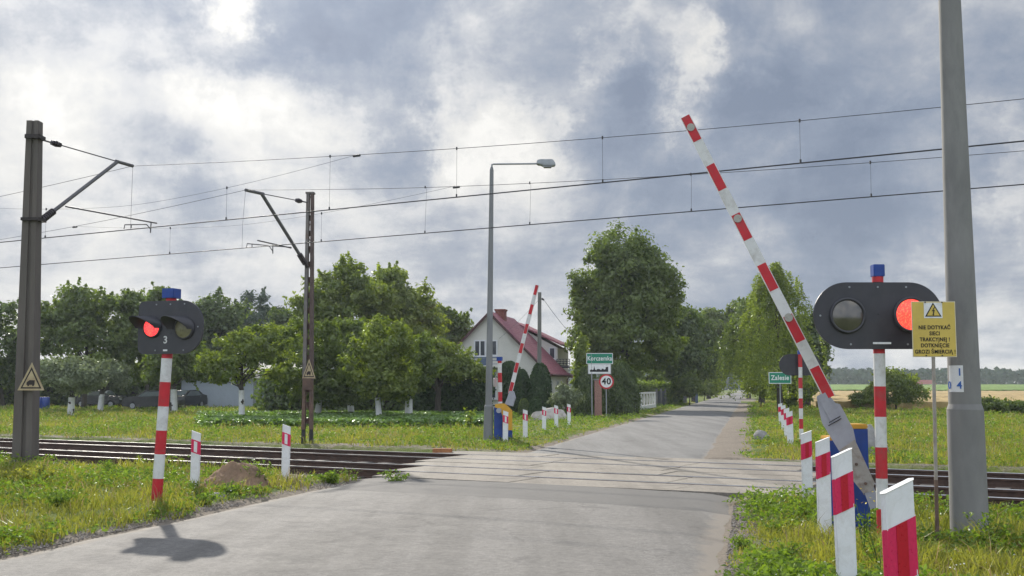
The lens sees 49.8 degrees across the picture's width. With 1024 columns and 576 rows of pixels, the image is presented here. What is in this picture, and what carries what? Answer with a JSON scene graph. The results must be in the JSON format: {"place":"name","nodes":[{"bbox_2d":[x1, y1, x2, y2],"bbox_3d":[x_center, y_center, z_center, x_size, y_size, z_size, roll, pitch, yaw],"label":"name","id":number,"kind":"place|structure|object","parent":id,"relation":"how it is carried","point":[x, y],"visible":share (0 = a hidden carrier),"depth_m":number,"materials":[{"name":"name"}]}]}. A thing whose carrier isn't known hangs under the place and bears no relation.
{"place":"outdoors","nodes":[
{"label":"outdoors","id":0,"kind":"place"},
{"bbox_2d":[0,478,738,575],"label":"road","id":1,"kind":"structure","parent":0,"point":[386,527],"depth_m":12.40,"materials":[{"name":"grey asphalt"}]},
{"bbox_2d":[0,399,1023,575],"bbox_3d":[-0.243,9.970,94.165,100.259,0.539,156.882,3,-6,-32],"label":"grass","id":2,"kind":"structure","parent":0,"point":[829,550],"depth_m":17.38,"materials":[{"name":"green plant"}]},
{"bbox_2d":[0,389,1023,575],"bbox_3d":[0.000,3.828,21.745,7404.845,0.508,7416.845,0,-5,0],"label":"ground","id":3,"kind":"structure","parent":0,"point":[730,440],"depth_m":29.47,"materials":[{"name":"green plant"}]},
{"bbox_2d":[0,299,46,405],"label":"broadleaf tree","id":4,"kind":"object","parent":3,"relation":"on","point":[8,342],"visible":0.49,"depth_m":91.43,"materials":[{"name":"green plant"}]},
{"bbox_2d":[0,463,61,488],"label":"weed clump","id":5,"kind":"object","parent":3,"relation":"on","point":[26,474],"visible":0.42,"depth_m":18.48,"materials":[{"name":"green plant"}]},
{"bbox_2d":[40,488,84,507],"bbox_3d":[-6.141,2.877,15.084,0.485,0.293,0.620,0,-5,0],"label":"weed clump","id":6,"kind":"object","parent":3,"relation":"on","point":[65,496],"visible":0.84,"depth_m":15.03,"materials":[{"name":"green plant"}]},
{"bbox_2d":[40,355,111,414],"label":"pollard willow","id":7,"kind":"object","parent":3,"relation":"on","point":[76,376],"visible":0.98,"depth_m":65.03,"materials":[{"name":"green plant"}]},
{"bbox_2d":[11,120,156,462],"bbox_3d":[-10.161,0.183,26.465,0.829,7.773,3.868,-2,-5,21],"label":"catenary mast","id":8,"kind":"object","parent":3,"relation":"on","point":[28,388],"visible":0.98,"depth_m":24.89,"materials":[{"name":"concrete"}]},
{"bbox_2d":[0,98,1023,242],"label":"overhead line","id":9,"kind":"object","parent":8,"relation":"attached to","point":[456,148],"visible":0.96,"depth_m":22.08,"materials":[{"name":"black metal"}]},
{"bbox_2d":[40,277,136,407],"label":"broadleaf tree","id":10,"kind":"object","parent":3,"relation":"on","point":[74,318],"visible":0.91,"depth_m":86.56,"materials":[{"name":"green plant"}]},
{"bbox_2d":[0,356,181,406],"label":"hedge","id":11,"kind":"object","parent":3,"relation":"on","point":[60,399],"visible":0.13,"depth_m":95.91,"materials":[{"name":"green plant"}]},
{"bbox_2d":[74,390,127,406],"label":"parked car","id":12,"kind":"object","parent":3,"relation":"on","point":[110,397],"visible":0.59,"depth_m":91.75,"materials":[{"name":"paint"}]},
{"bbox_2d":[92,358,134,409],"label":"pollard willow","id":13,"kind":"object","parent":3,"relation":"on","point":[119,377],"visible":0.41,"depth_m":77.45,"materials":[{"name":"green plant"}]},
{"bbox_2d":[104,281,170,389],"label":"broadleaf tree","id":14,"kind":"object","parent":3,"relation":"on","point":[137,298],"visible":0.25,"depth_m":88.64,"materials":[{"name":"green plant"}]},
{"bbox_2d":[122,390,184,408],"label":"parked car","id":15,"kind":"object","parent":3,"relation":"on","point":[147,398],"visible":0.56,"depth_m":82.80,"materials":[{"name":"paint"}]},
{"bbox_2d":[129,288,203,500],"bbox_3d":[-5.060,1.575,16.175,1.104,3.165,0.477,-2,-5,17],"label":"crossing signal","id":16,"kind":"object","parent":3,"relation":"on","point":[170,326],"visible":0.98,"depth_m":16.26,"materials":[{"name":"red paint"}]},
{"bbox_2d":[141,341,221,411],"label":"fruit tree","id":17,"kind":"object","parent":3,"relation":"on","point":[184,364],"visible":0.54,"depth_m":74.95,"materials":[{"name":"green plant"}]},
{"bbox_2d":[177,390,207,407],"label":"parked car","id":18,"kind":"object","parent":3,"relation":"on","point":[194,397],"visible":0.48,"depth_m":89.54,"materials":[{"name":"paint"}]},
{"bbox_2d":[190,430,200,487],"bbox_3d":[-5.208,2.841,18.162,0.163,0.992,0.065,1,-5,-4],"label":"guide post","id":19,"kind":"object","parent":3,"relation":"on","point":[195,456],"visible":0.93,"depth_m":18.14,"materials":[{"name":"white plastic"}]},
{"bbox_2d":[179,492,222,504],"bbox_3d":[-4.487,3.001,15.680,0.595,0.226,0.580,5,-7,-43],"label":"weed clump","id":20,"kind":"object","parent":3,"relation":"on","point":[204,496],"visible":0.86,"depth_m":15.66,"materials":[{"name":"green plant"}]},
{"bbox_2d":[179,286,260,362],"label":"broadleaf tree","id":21,"kind":"object","parent":3,"relation":"on","point":[217,315],"visible":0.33,"depth_m":102.66,"materials":[{"name":"green plant"}]},
{"bbox_2d":[198,461,272,489],"bbox_3d":[-4.574,3.127,18.423,1.600,0.489,1.600,0,-5,0],"label":"soil mound","id":22,"kind":"object","parent":3,"relation":"on","point":[228,471],"visible":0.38,"depth_m":18.20,"materials":[{"name":"brown soil"}]},
{"bbox_2d":[181,363,301,406],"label":"outbuilding","id":23,"kind":"structure","parent":3,"relation":"on","point":[227,394],"depth_m":91.60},
{"bbox_2d":[194,321,302,413],"bbox_3d":[-12.956,4.106,54.342,5.462,5.067,3.198,0,-5,0],"label":"fruit tree","id":24,"kind":"object","parent":3,"relation":"on","point":[213,364],"visible":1,"depth_m":54.08,"materials":[{"name":"green plant"}]},
{"bbox_2d":[224,286,285,362],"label":"pine tree","id":25,"kind":"object","parent":3,"relation":"on","point":[262,310],"visible":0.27,"depth_m":158.58,"materials":[{"name":"green plant"}]},
{"bbox_2d":[244,188,314,443],"bbox_3d":[-6.641,0.752,31.943,0.482,7.620,3.005,-3,-6,26],"label":"catenary mast","id":26,"kind":"object","parent":3,"relation":"on","point":[308,376],"visible":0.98,"depth_m":32.99,"materials":[{"name":"metal"}]},
{"bbox_2d":[0,151,1023,267],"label":"overhead line","id":27,"kind":"object","parent":26,"relation":"attached to","point":[869,162],"visible":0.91,"depth_m":26.46,"materials":[{"name":"black metal"}]},
{"bbox_2d":[281,424,290,478],"bbox_3d":[-4.167,3.021,20.351,0.163,1.024,0.065,1,-5,-4],"label":"guide post","id":28,"kind":"object","parent":3,"relation":"on","point":[286,446],"visible":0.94,"depth_m":20.33,"materials":[{"name":"white plastic"}]},
{"bbox_2d":[264,306,308,361],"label":"broadleaf tree","id":29,"kind":"object","parent":3,"relation":"on","point":[279,316],"visible":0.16,"depth_m":109.25,"materials":[{"name":"green plant"}]},
{"bbox_2d":[266,314,364,412],"bbox_3d":[-10.252,4.151,57.880,5.489,5.640,3.916,0,-5,0],"label":"fruit tree","id":30,"kind":"object","parent":3,"relation":"on","point":[333,390],"visible":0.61,"depth_m":57.19,"materials":[{"name":"green plant"}]},
{"bbox_2d":[314,471,344,483],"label":"weed clump","id":31,"kind":"object","parent":3,"relation":"on","point":[332,476],"visible":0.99,"depth_m":19.52,"materials":[{"name":"green plant"}]},
{"bbox_2d":[250,362,418,411],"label":"hedge","id":32,"kind":"object","parent":3,"relation":"on","point":[271,400],"visible":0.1,"depth_m":70.26,"materials":[{"name":"green plant"}]},
{"bbox_2d":[191,410,493,427],"bbox_3d":[-9.036,6.361,54.123,17.413,0.510,17.888,0,-5,0],"label":"garden crop","id":33,"kind":"object","parent":3,"relation":"on","point":[292,417],"visible":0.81,"depth_m":48.32,"materials":[{"name":"green plant"}]},
{"bbox_2d":[282,251,405,346],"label":"broadleaf tree","id":34,"kind":"object","parent":3,"relation":"on","point":[345,291],"visible":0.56,"depth_m":79.04,"materials":[{"name":"green plant"}]},
{"bbox_2d":[318,312,376,411],"bbox_3d":[-9.195,4.274,60.934,4.670,5.947,4.367,0,-5,0],"label":"fruit tree","id":35,"kind":"object","parent":3,"relation":"on","point":[349,325],"visible":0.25,"depth_m":60.25,"materials":[{"name":"green plant"}]},
{"bbox_2d":[335,313,422,414],"bbox_3d":[-6.403,3.871,53.400,4.293,5.379,3.441,0,-5,0],"label":"fruit tree","id":36,"kind":"object","parent":3,"relation":"on","point":[384,379],"visible":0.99,"depth_m":52.75,"materials":[{"name":"green plant"}]},
{"bbox_2d":[376,469,409,480],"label":"weed clump","id":37,"kind":"object","parent":3,"relation":"on","point":[397,477],"visible":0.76,"depth_m":19.93,"materials":[{"name":"green plant"}]},
{"bbox_2d":[357,260,452,351],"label":"broadleaf tree","id":38,"kind":"object","parent":3,"relation":"on","point":[417,306],"visible":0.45,"depth_m":83.14,"materials":[{"name":"green plant"}]},
{"bbox_2d":[386,329,444,412],"bbox_3d":[-5.288,4.458,56.773,3.329,4.814,2.981,2,-5,-19],"label":"fruit tree","id":39,"kind":"object","parent":3,"relation":"on","point":[430,369],"visible":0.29,"depth_m":56.40,"materials":[{"name":"green plant"}]},
{"bbox_2d":[419,304,474,349],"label":"broadleaf tree","id":40,"kind":"object","parent":3,"relation":"on","point":[459,326],"visible":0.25,"depth_m":91.06,"materials":[{"name":"green plant"}]},
{"bbox_2d":[413,335,495,410],"bbox_3d":[-3.654,5.011,62.967,4.494,4.856,3.723,3,-6,-30],"label":"ornamental tree","id":41,"kind":"object","parent":3,"relation":"on","point":[459,366],"visible":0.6,"depth_m":62.41,"materials":[{"name":"green plant"}]},
{"bbox_2d":[412,366,497,411],"bbox_3d":[-3.402,6.140,65.773,5.131,3.196,3.003,0,-5,0],"label":"hedge","id":42,"kind":"object","parent":3,"relation":"on","point":[470,394],"visible":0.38,"depth_m":64.70,"materials":[{"name":"green plant"}]},
{"bbox_2d":[493,357,502,403],"bbox_3d":[-0.421,3.526,35.127,0.297,2.665,0.360,-1,-5,10],"label":"crossing signal","id":43,"kind":"object","parent":3,"relation":"on","point":[499,359],"visible":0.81,"depth_m":35.03,"materials":[{"name":"red paint"}]},
{"bbox_2d":[503,410,507,441],"bbox_3d":[-0.198,4.211,33.455,0.172,1.000,0.068,1,-5,-6],"label":"guide post","id":44,"kind":"object","parent":3,"relation":"on","point":[505,424],"visible":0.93,"depth_m":33.43,"materials":[{"name":"white plastic"}]},
{"bbox_2d":[502,360,520,408],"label":"thuja","id":45,"kind":"object","parent":3,"relation":"on","point":[507,369],"visible":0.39,"depth_m":67.28,"materials":[{"name":"green plant"}]},
{"bbox_2d":[0,434,1023,575],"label":"gravel","id":46,"kind":"structure","parent":3,"relation":"on","point":[729,548],"depth_m":13.79,"materials":[{"name":"grey gravel"}]},
{"bbox_2d":[453,309,573,409],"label":"house","id":47,"kind":"structure","parent":3,"relation":"on","point":[506,346],"depth_m":76.04,"materials":[{"name":"white paint"}]},
{"bbox_2d":[474,340,485,356],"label":"window","id":48,"kind":"structure","parent":47,"relation":"in","point":[479,345],"depth_m":75.85,"materials":[{"name":"white glass"}]},
{"bbox_2d":[494,285,538,440],"bbox_3d":[0.141,2.354,34.395,1.397,4.868,0.746,0,-5,0],"label":"level crossing barrier","id":49,"kind":"object","parent":3,"relation":"on","point":[498,414],"visible":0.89,"depth_m":34.16,"materials":[{"name":"white metal"}]},
{"bbox_2d":[483,159,555,440],"bbox_3d":[0.241,0.363,34.606,2.270,8.878,0.320,0,-5,0],"label":"street lamp","id":50,"kind":"object","parent":3,"relation":"on","point":[488,406],"visible":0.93,"depth_m":34.51,"materials":[{"name":"metal"}]},
{"bbox_2d":[509,368,529,414],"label":"thuja","id":51,"kind":"object","parent":3,"relation":"on","point":[520,384],"visible":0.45,"depth_m":66.22,"materials":[{"name":"green plant"}]},
{"bbox_2d":[518,398,528,417],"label":"garden bush","id":52,"kind":"object","parent":3,"relation":"on","point":[523,404],"visible":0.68,"depth_m":60.44,"materials":[{"name":"green plant"}]},
{"bbox_2d":[528,397,541,417],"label":"clipped bush","id":53,"kind":"object","parent":3,"relation":"on","point":[535,404],"visible":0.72,"depth_m":59.43,"materials":[{"name":"green plant"}]},
{"bbox_2d":[526,362,552,407],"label":"thuja","id":54,"kind":"object","parent":3,"relation":"on","point":[540,378],"visible":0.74,"depth_m":65.27,"materials":[{"name":"green plant"}]},
{"bbox_2d":[499,292,590,362],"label":"utility pole","id":55,"kind":"object","parent":3,"relation":"on","point":[539,357],"visible":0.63,"depth_m":69.96,"materials":[{"name":"grey wood"}]},
{"bbox_2d":[546,381,587,413],"bbox_3d":[3.088,6.248,61.685,2.157,2.106,1.614,3,-6,-29],"label":"rose bush","id":56,"kind":"object","parent":3,"relation":"on","point":[565,395],"visible":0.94,"depth_m":61.39,"materials":[{"name":"green plant"}]},
{"bbox_2d":[570,330,591,411],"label":"garden tree","id":57,"kind":"object","parent":3,"relation":"on","point":[580,350],"visible":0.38,"depth_m":71.65,"materials":[{"name":"green plant"}]},
{"bbox_2d":[573,365,596,415],"bbox_3d":[4.338,6.019,64.205,1.719,3.089,1.705,0,-5,0],"label":"thuja","id":58,"kind":"object","parent":3,"relation":"on","point":[583,379],"visible":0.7,"depth_m":63.66,"materials":[{"name":"green plant"}]},
{"bbox_2d":[593,379,601,415],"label":"gate pier","id":59,"kind":"structure","parent":3,"relation":"on","point":[598,398],"depth_m":63.48,"materials":[{"name":"red brick"}]},
{"bbox_2d":[586,353,612,416],"bbox_3d":[4.833,5.373,60.768,1.460,3.573,0.071,0,-5,3],"label":"town sign","id":60,"kind":"object","parent":3,"relation":"on","point":[599,363],"visible":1,"depth_m":60.84,"materials":[{"name":"metal"}]},
{"bbox_2d":[599,374,613,415],"bbox_3d":[5.071,5.825,59.241,0.800,2.400,0.068,0,-5,3],"label":"speed limit sign","id":61,"kind":"object","parent":3,"relation":"on","point":[606,381],"visible":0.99,"depth_m":59.28,"materials":[{"name":"metal"}]},
{"bbox_2d":[598,360,641,414],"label":"thuja","id":62,"kind":"object","parent":3,"relation":"on","point":[623,395],"visible":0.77,"depth_m":66.77,"materials":[{"name":"green plant"}]},
{"bbox_2d":[561,218,692,373],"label":"linden tree","id":63,"kind":"object","parent":3,"relation":"on","point":[621,300],"visible":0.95,"depth_m":82.29,"materials":[{"name":"green plant"}]},
{"bbox_2d":[635,392,655,409],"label":"fence","id":64,"kind":"object","parent":3,"relation":"on","point":[650,399],"visible":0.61,"depth_m":86.78,"materials":[{"name":"white plastic"}]},
{"bbox_2d":[632,365,669,381],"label":"bush","id":65,"kind":"object","parent":3,"relation":"on","point":[654,374],"visible":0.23,"depth_m":110.86,"materials":[{"name":"green plant"}]},
{"bbox_2d":[636,378,684,404],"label":"hedge","id":66,"kind":"object","parent":3,"relation":"on","point":[673,396],"visible":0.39,"depth_m":102.44,"materials":[{"name":"green plant"}]},
{"bbox_2d":[656,389,686,406],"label":"garden fence","id":67,"kind":"object","parent":3,"relation":"on","point":[660,397],"visible":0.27,"depth_m":98.72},
{"bbox_2d":[333,366,1023,389],"bbox_3d":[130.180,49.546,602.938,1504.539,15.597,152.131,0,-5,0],"label":"distant forest","id":68,"kind":"object","parent":3,"relation":"on","point":[846,375],"visible":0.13,"depth_m":590.89,"materials":[{"name":"green plant"}]},
{"bbox_2d":[658,302,713,382],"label":"avenue tree","id":69,"kind":"object","parent":3,"relation":"on","point":[693,354],"visible":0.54,"depth_m":104.52,"materials":[{"name":"green plant"}]},
{"bbox_2d":[675,369,705,404],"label":"tree","id":70,"kind":"object","parent":3,"relation":"on","point":[689,385],"visible":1,"depth_m":102.94,"materials":[{"name":"green plant"}]},
{"bbox_2d":[685,309,721,401],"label":"avenue tree","id":71,"kind":"object","parent":3,"relation":"on","point":[708,330],"visible":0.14,"depth_m":126.83,"materials":[{"name":"green plant"}]},
{"bbox_2d":[698,379,726,400],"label":"bush","id":72,"kind":"object","parent":3,"relation":"on","point":[706,390],"visible":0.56,"depth_m":138.15,"materials":[{"name":"green plant"}]},
{"bbox_2d":[698,307,731,398],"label":"avenue tree","id":73,"kind":"object","parent":3,"relation":"on","point":[713,314],"visible":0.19,"depth_m":163.34,"materials":[{"name":"green plant"}]},
{"bbox_2d":[717,299,750,398],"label":"avenue tree","id":74,"kind":"object","parent":3,"relation":"on","point":[728,309],"visible":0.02,"depth_m":164.38,"materials":[{"name":"green plant"}]},
{"bbox_2d":[724,533,755,549],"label":"weed clump","id":75,"kind":"object","parent":3,"relation":"on","point":[748,542],"visible":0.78,"depth_m":11.41,"materials":[{"name":"green plant"}]},
{"bbox_2d":[714,296,776,403],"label":"avenue tree","id":76,"kind":"object","parent":3,"relation":"on","point":[739,310],"visible":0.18,"depth_m":111.24,"materials":[{"name":"green plant"}]},
{"bbox_2d":[737,361,777,405],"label":"bush","id":77,"kind":"object","parent":3,"relation":"on","point":[762,395],"visible":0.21,"depth_m":87.24,"materials":[{"name":"green plant"}]},
{"bbox_2d":[703,261,829,408],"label":"birch tree","id":78,"kind":"object","parent":3,"relation":"on","point":[781,338],"visible":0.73,"depth_m":75.19,"materials":[{"name":"green plant"}]},
{"bbox_2d":[681,114,875,529],"bbox_3d":[3.141,0.371,13.195,2.156,5.023,0.709,0,-5,0],"label":"level crossing barrier","id":79,"kind":"object","parent":3,"relation":"on","point":[844,433],"visible":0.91,"depth_m":13.01,"materials":[{"name":"white metal"}]},
{"bbox_2d":[769,372,790,402],"bbox_3d":[14.516,5.815,59.745,1.240,2.511,0.066,0,-5,-4],"label":"place name sign","id":80,"kind":"object","parent":3,"relation":"on","point":[779,378],"visible":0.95,"depth_m":59.79,"materials":[{"name":"metal"}]},
{"bbox_2d":[786,411,793,443],"bbox_3d":[7.872,3.996,31.269,0.188,1.037,0.072,-2,-6,14],"label":"guide post","id":81,"kind":"object","parent":3,"relation":"on","point":[789,421],"visible":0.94,"depth_m":31.25,"materials":[{"name":"white plastic"}]},
{"bbox_2d":[764,370,816,407],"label":"bush","id":82,"kind":"object","parent":3,"relation":"on","point":[791,401],"visible":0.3,"depth_m":81.23,"materials":[{"name":"green plant"}]},
{"bbox_2d":[767,537,813,557],"bbox_3d":[2.646,2.525,10.685,0.467,0.191,0.400,3,-6,-29],"label":"weed clump","id":83,"kind":"object","parent":3,"relation":"on","point":[789,548],"visible":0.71,"depth_m":10.66,"materials":[{"name":"green plant"}]},
{"bbox_2d":[779,350,820,441],"bbox_3d":[8.499,3.224,32.407,1.232,2.778,0.260,0,-5,0],"label":"crossing signal","id":84,"kind":"object","parent":3,"relation":"on","point":[792,365],"visible":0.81,"depth_m":32.56,"materials":[{"name":"red paint"}]},
{"bbox_2d":[775,308,834,406],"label":"avenue tree","id":85,"kind":"object","parent":3,"relation":"on","point":[814,334],"visible":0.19,"depth_m":88.67,"materials":[{"name":"green plant"}]},
{"bbox_2d":[800,430,812,496],"bbox_3d":[4.335,2.629,16.229,0.171,1.067,0.065,0,-5,-2],"label":"guide post","id":86,"kind":"object","parent":3,"relation":"on","point":[806,459],"visible":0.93,"depth_m":16.21,"materials":[{"name":"white plastic"}]},
{"bbox_2d":[815,437,831,533],"bbox_3d":[3.459,2.229,12.249,0.171,1.151,0.065,0,-5,-3],"label":"guide post","id":87,"kind":"object","parent":3,"relation":"on","point":[823,468],"visible":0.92,"depth_m":12.23,"materials":[{"name":"white plastic"}]},
{"bbox_2d":[831,448,856,575],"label":"guide post","id":88,"kind":"object","parent":3,"relation":"on","point":[844,513],"visible":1,"depth_m":8.35,"materials":[{"name":"white plastic"}]},
{"bbox_2d":[846,386,873,406],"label":"bush","id":89,"kind":"object","parent":3,"relation":"on","point":[856,398],"visible":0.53,"depth_m":83.30,"materials":[{"name":"green plant"}]},
{"bbox_2d":[854,488,877,557],"bbox_3d":[3.373,2.276,10.609,0.286,0.683,0.316,-2,-6,22],"label":"weed clump","id":90,"kind":"object","parent":3,"relation":"on","point":[865,525],"visible":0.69,"depth_m":10.60,"materials":[{"name":"green plant"}]},
{"bbox_2d":[860,532,882,569],"bbox_3d":[3.206,2.331,9.578,0.336,0.457,0.268,-4,-7,40],"label":"weed clump","id":91,"kind":"object","parent":3,"relation":"on","point":[870,556],"visible":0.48,"depth_m":9.60,"materials":[{"name":"green plant"}]},
{"bbox_2d":[813,264,938,533],"bbox_3d":[4.060,1.264,12.201,1.437,3.067,0.195,0,-5,0],"label":"crossing signal","id":92,"kind":"object","parent":3,"relation":"on","point":[875,314],"visible":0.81,"depth_m":12.21,"materials":[{"name":"red paint"}]},
{"bbox_2d":[867,424,888,454],"bbox_3d":[8.893,3.854,27.333,0.832,0.962,0.824,0,-5,0],"label":"bollard","id":93,"kind":"object","parent":3,"relation":"on","point":[871,435],"visible":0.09,"depth_m":27.09,"materials":[{"name":"stone"}]},
{"bbox_2d":[861,366,930,408],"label":"bush","id":94,"kind":"object","parent":3,"relation":"on","point":[902,387],"visible":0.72,"depth_m":78.87,"materials":[{"name":"green plant"}]},
{"bbox_2d":[880,478,918,575],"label":"guide post","id":95,"kind":"object","parent":3,"relation":"on","point":[899,536],"visible":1,"depth_m":5.24,"materials":[{"name":"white plastic"}]},
{"bbox_2d":[787,391,1023,408],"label":"wheat","id":96,"kind":"object","parent":3,"relation":"on","point":[841,398],"visible":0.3,"depth_m":105.36,"materials":[{"name":"beige plant"}]},
{"bbox_2d":[787,384,1023,390],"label":"maize","id":97,"kind":"object","parent":3,"relation":"on","point":[939,387],"visible":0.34,"depth_m":365.71,"materials":[{"name":"plant"}]},
{"bbox_2d":[911,301,956,539],"bbox_3d":[4.475,1.443,11.630,0.467,2.608,0.054,0,-5,0],"label":"warning sign","id":98,"kind":"object","parent":3,"relation":"on","point":[933,329],"visible":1,"depth_m":11.70,"materials":[{"name":"metal"}]},
{"bbox_2d":[938,0,988,536],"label":"concrete pole","id":99,"kind":"object","parent":3,"relation":"on","point":[967,472],"visible":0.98,"depth_m":12.42,"materials":[{"name":"grey concrete"}]},
{"bbox_2d":[963,511,1015,545],"bbox_3d":[5.051,2.568,11.711,0.638,0.407,0.359,-4,-7,40],"label":"weed clump","id":100,"kind":"object","parent":3,"relation":"on","point":[990,520],"visible":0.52,"depth_m":11.66,"materials":[{"name":"green plant"}]},
{"bbox_2d":[981,394,1023,413],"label":"bush","id":101,"kind":"object","parent":3,"relation":"on","point":[990,403],"visible":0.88,"depth_m":67.03,"materials":[{"name":"green plant"}]},
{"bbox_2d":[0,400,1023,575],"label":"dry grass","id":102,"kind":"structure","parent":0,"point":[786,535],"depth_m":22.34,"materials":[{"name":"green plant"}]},
{"bbox_2d":[0,0,1023,383],"label":"sky","id":103,"kind":"structure","parent":0,"point":[156,83],"materials":[{"name":"grey"}]},
{"bbox_2d":[372,451,816,498],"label":"crossing pavement","id":104,"kind":"structure","parent":0,"point":[525,463],"depth_m":21.75,"materials":[{"name":"concrete"}]},
{"bbox_2d":[529,390,744,458],"bbox_3d":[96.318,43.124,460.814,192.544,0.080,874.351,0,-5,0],"label":"road","id":105,"kind":"structure","parent":0,"point":[693,431],"depth_m":37.94,"materials":[{"name":"grey asphalt"}]},
{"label":"ballast","id":106,"kind":"structure","parent":0,"visible":0},
{"bbox_2d":[0,438,1023,488],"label":"railway track","id":107,"kind":"structure","parent":106,"relation":"on","point":[1000,480],"depth_m":28.15,"materials":[{"name":"brown metal"}]},
{"bbox_2d":[0,447,1023,508],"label":"railway track","id":108,"kind":"structure","parent":106,"relation":"on","point":[995,495],"depth_m":23.64,"materials":[{"name":"brown metal"}]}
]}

